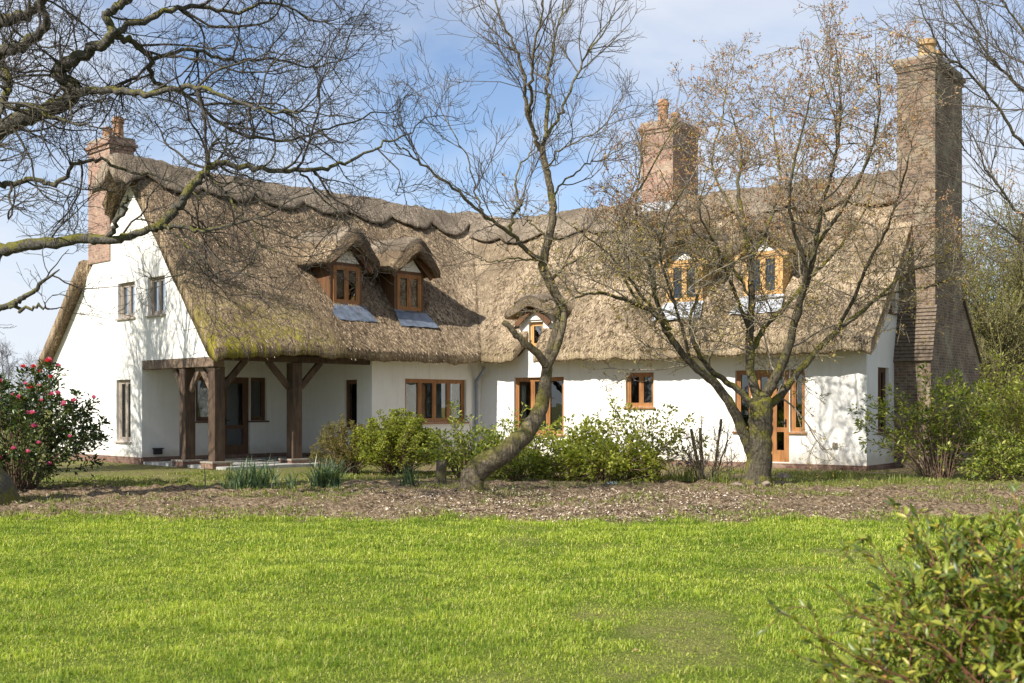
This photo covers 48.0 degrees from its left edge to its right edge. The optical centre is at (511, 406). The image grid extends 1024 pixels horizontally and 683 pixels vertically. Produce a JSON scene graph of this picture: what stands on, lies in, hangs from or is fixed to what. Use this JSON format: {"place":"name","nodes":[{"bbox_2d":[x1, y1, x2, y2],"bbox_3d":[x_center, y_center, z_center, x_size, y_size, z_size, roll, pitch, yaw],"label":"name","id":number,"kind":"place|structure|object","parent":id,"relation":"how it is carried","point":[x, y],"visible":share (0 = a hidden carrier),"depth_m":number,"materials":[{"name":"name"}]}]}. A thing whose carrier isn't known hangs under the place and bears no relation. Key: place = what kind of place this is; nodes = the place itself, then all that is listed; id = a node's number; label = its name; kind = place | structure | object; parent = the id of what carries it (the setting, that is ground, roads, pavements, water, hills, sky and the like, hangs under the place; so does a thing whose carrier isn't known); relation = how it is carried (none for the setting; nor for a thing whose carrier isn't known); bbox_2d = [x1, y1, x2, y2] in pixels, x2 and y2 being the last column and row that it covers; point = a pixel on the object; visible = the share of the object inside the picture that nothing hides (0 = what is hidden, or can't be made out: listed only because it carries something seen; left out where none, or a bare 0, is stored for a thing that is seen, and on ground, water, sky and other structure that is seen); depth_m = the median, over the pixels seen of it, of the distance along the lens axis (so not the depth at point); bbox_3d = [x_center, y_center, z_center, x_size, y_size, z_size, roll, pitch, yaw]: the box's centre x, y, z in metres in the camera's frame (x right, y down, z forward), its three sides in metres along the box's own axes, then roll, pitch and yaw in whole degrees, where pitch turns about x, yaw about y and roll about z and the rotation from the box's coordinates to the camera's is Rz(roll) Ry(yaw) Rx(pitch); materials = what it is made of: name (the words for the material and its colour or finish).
{"place":"outdoors","nodes":[
{"label":"outdoors","id":0,"kind":"place"},
{"bbox_2d":[143,456,362,469],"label":"patio","id":1,"kind":"structure","parent":0,"point":[257,461],"depth_m":31.13,"materials":[{"name":"grey stone"}]},
{"bbox_2d":[37,38,981,470],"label":"thatched house","id":2,"kind":"structure","parent":0,"point":[287,390],"depth_m":32.71,"materials":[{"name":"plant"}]},
{"bbox_2d":[113,380,131,443],"bbox_3d":[-11.039,0.126,32.841,0.980,1.808,0.240,0,0,45],"label":"window","id":3,"kind":"structure","parent":2,"relation":"in","point":[124,385],"depth_m":33.02,"materials":[{"name":"brown wood"}]},
{"bbox_2d":[115,282,135,320],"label":"window","id":4,"kind":"structure","parent":2,"relation":"in","point":[125,299],"depth_m":32.80,"materials":[{"name":"brown wood"}]},
{"bbox_2d":[145,276,165,317],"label":"window","id":5,"kind":"structure","parent":2,"relation":"in","point":[157,294],"depth_m":31.58,"materials":[{"name":"brown wood"}]},
{"bbox_2d":[195,376,207,422],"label":"window","id":6,"kind":"structure","parent":2,"relation":"in","point":[201,388],"depth_m":33.59,"materials":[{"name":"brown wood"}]},
{"bbox_2d":[225,377,247,453],"bbox_3d":[-8.260,0.275,34.254,0.140,2.326,0.916,0,0,45],"label":"door","id":7,"kind":"structure","parent":2,"relation":"in","point":[229,449],"depth_m":34.46,"materials":[{"name":"brown wood"}]},
{"bbox_2d":[247,378,268,421],"bbox_3d":[-7.718,-0.225,34.787,0.320,1.370,0.680,0,0,45],"label":"window","id":8,"kind":"structure","parent":2,"relation":"in","point":[262,380],"depth_m":34.89,"materials":[{"name":"brown wood"}]},
{"bbox_2d":[344,380,356,428],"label":"window","id":9,"kind":"structure","parent":2,"relation":"in","point":[351,385],"depth_m":33.94,"materials":[{"name":"brown wood"}]},
{"bbox_2d":[405,379,467,423],"bbox_3d":[-2.358,-0.175,34.863,0.330,1.370,2.590,0,0,45],"label":"window","id":10,"kind":"structure","parent":2,"relation":"in","point":[457,385],"depth_m":34.91,"materials":[{"name":"brown wood"}]},
{"bbox_2d":[530,322,542,346],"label":"window","id":11,"kind":"structure","parent":2,"relation":"in","point":[532,324],"depth_m":35.02,"materials":[{"name":"brown wood"}]},
{"bbox_2d":[516,377,563,435],"bbox_3d":[0.863,-0.025,34.859,1.970,1.790,0.330,0,0,37],"label":"window","id":12,"kind":"structure","parent":2,"relation":"in","point":[520,382],"depth_m":35.03,"materials":[{"name":"brown wood"}]},
{"bbox_2d":[623,372,654,408],"bbox_3d":[3.656,-0.464,32.708,1.040,1.028,0.240,0,0,37],"label":"window","id":13,"kind":"structure","parent":2,"relation":"in","point":[641,405],"depth_m":32.74,"materials":[{"name":"brown wood"}]},
{"bbox_2d":[732,371,751,432],"bbox_3d":[6.216,-0.139,30.788,0.600,1.678,0.240,0,0,37],"label":"window","id":14,"kind":"structure","parent":2,"relation":"in","point":[739,373],"depth_m":30.92,"materials":[{"name":"brown wood"}]},
{"bbox_2d":[755,370,788,461],"bbox_3d":[6.870,0.230,30.360,1.036,2.416,0.140,0,0,37],"label":"door","id":15,"kind":"structure","parent":2,"relation":"in","point":[777,455],"depth_m":30.25,"materials":[{"name":"brown wood"}]},
{"bbox_2d":[787,369,806,433],"bbox_3d":[7.436,-0.139,29.873,0.530,1.678,0.240,0,0,37],"label":"window","id":16,"kind":"structure","parent":2,"relation":"in","point":[794,429],"depth_m":29.96,"materials":[{"name":"brown wood"}]},
{"bbox_2d":[878,368,891,433],"bbox_3d":[9.553,-0.159,29.754,0.240,1.718,0.950,0,0,37],"label":"window","id":17,"kind":"structure","parent":2,"relation":"in","point":[881,371],"depth_m":30.02,"materials":[{"name":"brown wood"}]},
{"bbox_2d":[888,303,898,314],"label":"window","id":18,"kind":"structure","parent":2,"relation":"in","point":[890,310],"depth_m":30.35,"materials":[{"name":"brown wood"}]},
{"bbox_2d":[0,504,1023,682],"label":"lawn","id":19,"kind":"structure","parent":0,"point":[707,640],"depth_m":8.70,"materials":[{"name":"green plant"}]},
{"bbox_2d":[756,470,1023,682],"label":"shrub","id":20,"kind":"object","parent":19,"relation":"on","point":[994,627],"visible":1,"depth_m":4.50,"materials":[{"name":"green plant"}]},
{"bbox_2d":[0,408,1023,524],"bbox_3d":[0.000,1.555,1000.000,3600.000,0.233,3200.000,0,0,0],"label":"ground","id":21,"kind":"structure","parent":0,"point":[356,503],"depth_m":19.67,"materials":[{"name":"soil"}]},
{"bbox_2d":[0,337,40,418],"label":"tree","id":22,"kind":"object","parent":21,"relation":"on","point":[7,367],"visible":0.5,"depth_m":120.41,"materials":[{"name":"brown plant"}]},
{"bbox_2d":[10,351,51,410],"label":"tree","id":23,"kind":"object","parent":21,"relation":"on","point":[28,374],"visible":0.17,"depth_m":131.71,"materials":[{"name":"brown plant"}]},
{"bbox_2d":[0,0,63,216],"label":"bare tree","id":24,"kind":"object","parent":21,"relation":"on","point":[2,144],"visible":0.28,"depth_m":26.51,"materials":[{"name":"brown plant"}]},
{"bbox_2d":[0,357,113,489],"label":"flowering shrub","id":25,"kind":"object","parent":21,"relation":"on","point":[26,419],"visible":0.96,"depth_m":21.39,"materials":[{"name":"green plant"}]},
{"bbox_2d":[0,0,477,505],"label":"oak tree","id":26,"kind":"object","parent":21,"relation":"on","point":[72,88],"visible":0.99,"depth_m":17.41,"materials":[{"name":"brown plant"}]},
{"bbox_2d":[204,456,291,489],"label":"daffodil clump","id":27,"kind":"object","parent":21,"relation":"on","point":[246,478],"visible":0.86,"depth_m":21.50,"materials":[{"name":"green plant"}]},
{"bbox_2d":[280,470,301,488],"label":"grass tuft","id":28,"kind":"object","parent":21,"relation":"on","point":[287,481],"visible":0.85,"depth_m":21.59,"materials":[{"name":"green plant"}]},
{"bbox_2d":[289,451,357,487],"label":"daffodil clump","id":29,"kind":"object","parent":21,"relation":"on","point":[330,476],"visible":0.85,"depth_m":21.80,"materials":[{"name":"green plant"}]},
{"bbox_2d":[308,413,381,474],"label":"evergreen shrub","id":30,"kind":"object","parent":21,"relation":"on","point":[337,444],"visible":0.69,"depth_m":27.21,"materials":[{"name":"green plant"}]},
{"bbox_2d":[343,408,443,474],"bbox_3d":[-2.747,0.828,27.225,2.489,1.623,2.456,0,0,0],"label":"evergreen shrub","id":31,"kind":"object","parent":21,"relation":"on","point":[393,436],"visible":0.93,"depth_m":26.79,"materials":[{"name":"green plant"}]},
{"bbox_2d":[396,460,425,486],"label":"daffodil clump","id":32,"kind":"object","parent":21,"relation":"on","point":[407,478],"visible":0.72,"depth_m":22.58,"materials":[{"name":"green plant"}]},
{"bbox_2d":[434,459,446,483],"bbox_3d":[-1.447,1.345,23.206,0.330,0.610,0.365,0,0,0],"label":"tree stump","id":33,"kind":"object","parent":21,"relation":"on","point":[441,469],"visible":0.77,"depth_m":23.11,"materials":[{"name":"grey plant"}]},
{"bbox_2d":[412,400,517,479],"bbox_3d":[-0.916,0.746,25.140,2.126,1.834,1.816,0,0,27],"label":"garden shrub","id":34,"kind":"object","parent":21,"relation":"on","point":[460,457],"visible":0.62,"depth_m":25.11,"materials":[{"name":"green plant"}]},
{"bbox_2d":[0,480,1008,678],"bbox_3d":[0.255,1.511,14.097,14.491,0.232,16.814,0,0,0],"label":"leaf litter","id":35,"kind":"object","parent":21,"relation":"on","point":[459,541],"visible":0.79,"depth_m":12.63,"materials":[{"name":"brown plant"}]},
{"bbox_2d":[3,482,1020,521],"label":"wood chippings","id":36,"kind":"object","parent":21,"relation":"on","point":[510,497],"visible":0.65,"depth_m":17.73,"materials":[{"name":"brown wood"}]},
{"bbox_2d":[472,402,555,477],"bbox_3d":[0.044,0.767,25.934,2.179,1.787,1.506,0,0,0],"label":"garden shrub","id":37,"kind":"object","parent":21,"relation":"on","point":[514,422],"visible":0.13,"depth_m":25.91,"materials":[{"name":"green plant"}]},
{"bbox_2d":[471,437,561,481],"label":"garden shrub","id":38,"kind":"object","parent":21,"relation":"on","point":[518,469],"visible":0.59,"depth_m":24.21,"materials":[{"name":"green plant"}]},
{"bbox_2d":[364,0,690,493],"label":"leaning tree","id":39,"kind":"object","parent":21,"relation":"on","point":[478,470],"visible":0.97,"depth_m":20.81,"materials":[{"name":"brown plant"}]},
{"bbox_2d":[505,413,621,479],"bbox_3d":[1.159,0.902,25.073,2.763,1.539,1.677,0,0,0],"label":"garden shrub","id":40,"kind":"object","parent":21,"relation":"on","point":[583,435],"visible":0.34,"depth_m":24.91,"materials":[{"name":"green plant"}]},
{"bbox_2d":[527,428,666,482],"bbox_3d":[1.768,1.056,23.952,2.929,1.254,1.568,0,0,0],"label":"garden shrub","id":41,"kind":"object","parent":21,"relation":"on","point":[607,457],"visible":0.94,"depth_m":23.83,"materials":[{"name":"green plant"}]},
{"bbox_2d":[585,394,712,480],"bbox_3d":[2.898,0.680,24.560,2.523,1.911,1.761,0,0,27],"label":"garden shrub","id":42,"kind":"object","parent":21,"relation":"on","point":[671,442],"visible":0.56,"depth_m":24.55,"materials":[{"name":"green plant"}]},
{"bbox_2d":[654,459,707,481],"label":"bluebell clump","id":43,"kind":"object","parent":21,"relation":"on","point":[687,475],"visible":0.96,"depth_m":24.01,"materials":[{"name":"green plant"}]},
{"bbox_2d":[656,408,745,480],"bbox_3d":[4.035,0.811,24.274,2.030,1.675,1.378,0,0,0],"label":"pruned shrub","id":44,"kind":"object","parent":21,"relation":"on","point":[700,465],"visible":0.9,"depth_m":24.30,"materials":[{"name":"brown plant"}]},
{"bbox_2d":[707,470,733,482],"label":"grass tuft","id":45,"kind":"object","parent":21,"relation":"on","point":[719,477],"visible":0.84,"depth_m":23.36,"materials":[{"name":"green plant"}]},
{"bbox_2d":[732,482,741,486],"bbox_3d":[4.437,1.540,22.599,0.211,0.130,0.169,0,0,0],"label":"garden rock","id":46,"kind":"object","parent":21,"relation":"on","point":[737,483],"visible":0.73,"depth_m":22.55,"materials":[{"name":"beige stone"}]},
{"bbox_2d":[480,0,1023,486],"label":"budding tree","id":47,"kind":"object","parent":21,"relation":"on","point":[756,436],"visible":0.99,"depth_m":22.19,"materials":[{"name":"brown plant"}]},
{"bbox_2d":[761,481,769,485],"bbox_3d":[4.832,1.461,21.898,0.172,0.119,0.161,0,0,0],"label":"garden rock","id":48,"kind":"object","parent":21,"relation":"on","point":[765,483],"visible":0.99,"depth_m":21.85,"materials":[{"name":"beige stone"}]},
{"bbox_2d":[775,473,789,478],"bbox_3d":[6.028,1.566,25.604,0.347,0.208,0.277,0,0,0],"label":"garden rock","id":49,"kind":"object","parent":21,"relation":"on","point":[783,475],"visible":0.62,"depth_m":25.53,"materials":[{"name":"grey stone"}]},
{"bbox_2d":[816,467,851,479],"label":"grass tuft","id":50,"kind":"object","parent":21,"relation":"on","point":[834,477],"visible":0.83,"depth_m":25.19,"materials":[{"name":"green plant"}]},
{"bbox_2d":[880,474,913,483],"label":"grass tuft","id":51,"kind":"object","parent":21,"relation":"on","point":[895,481],"visible":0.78,"depth_m":23.55,"materials":[{"name":"green plant"}]},
{"bbox_2d":[847,362,1000,479],"bbox_3d":[9.118,0.329,25.125,3.318,2.634,2.656,0,0,0],"label":"arching shrub","id":52,"kind":"object","parent":21,"relation":"on","point":[937,420],"visible":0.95,"depth_m":25.14,"materials":[{"name":"green plant"}]},
{"bbox_2d":[854,0,1023,288],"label":"bare tree","id":53,"kind":"object","parent":21,"relation":"on","point":[989,58],"visible":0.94,"depth_m":25.12,"materials":[{"name":"brown plant"}]},
{"bbox_2d":[948,349,1023,475],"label":"arching shrub","id":54,"kind":"object","parent":21,"relation":"on","point":[1018,423],"visible":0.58,"depth_m":27.00,"materials":[{"name":"green plant"}]},
{"bbox_2d":[959,423,1023,481],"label":"arching shrub","id":55,"kind":"object","parent":21,"relation":"on","point":[1009,464],"visible":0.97,"depth_m":24.38,"materials":[{"name":"green plant"}]},
{"bbox_2d":[962,167,1023,447],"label":"woodland tree","id":56,"kind":"object","parent":21,"relation":"on","point":[999,340],"visible":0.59,"depth_m":41.65,"materials":[{"name":"green plant"}]},
{"bbox_2d":[962,206,1023,438],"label":"woodland tree","id":57,"kind":"object","parent":21,"relation":"on","point":[989,266],"visible":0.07,"depth_m":58.82,"materials":[{"name":"green plant"}]},
{"bbox_2d":[963,246,1023,446],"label":"woodland tree","id":58,"kind":"object","parent":21,"relation":"on","point":[987,300],"visible":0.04,"depth_m":45.19,"materials":[{"name":"green plant"}]},
{"bbox_2d":[964,191,1023,403],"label":"woodland tree","id":59,"kind":"object","parent":21,"relation":"on","point":[998,268],"visible":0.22,"depth_m":44.71,"materials":[{"name":"green plant"}]},
{"bbox_2d":[993,182,1023,351],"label":"woodland tree","id":60,"kind":"object","parent":21,"relation":"on","point":[1009,224],"visible":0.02,"depth_m":63.07,"materials":[{"name":"green plant"}]},
{"bbox_2d":[0,0,1023,407],"label":"sky","id":61,"kind":"structure","parent":0,"point":[670,30],"materials":[{"name":"blue"}]}
]}

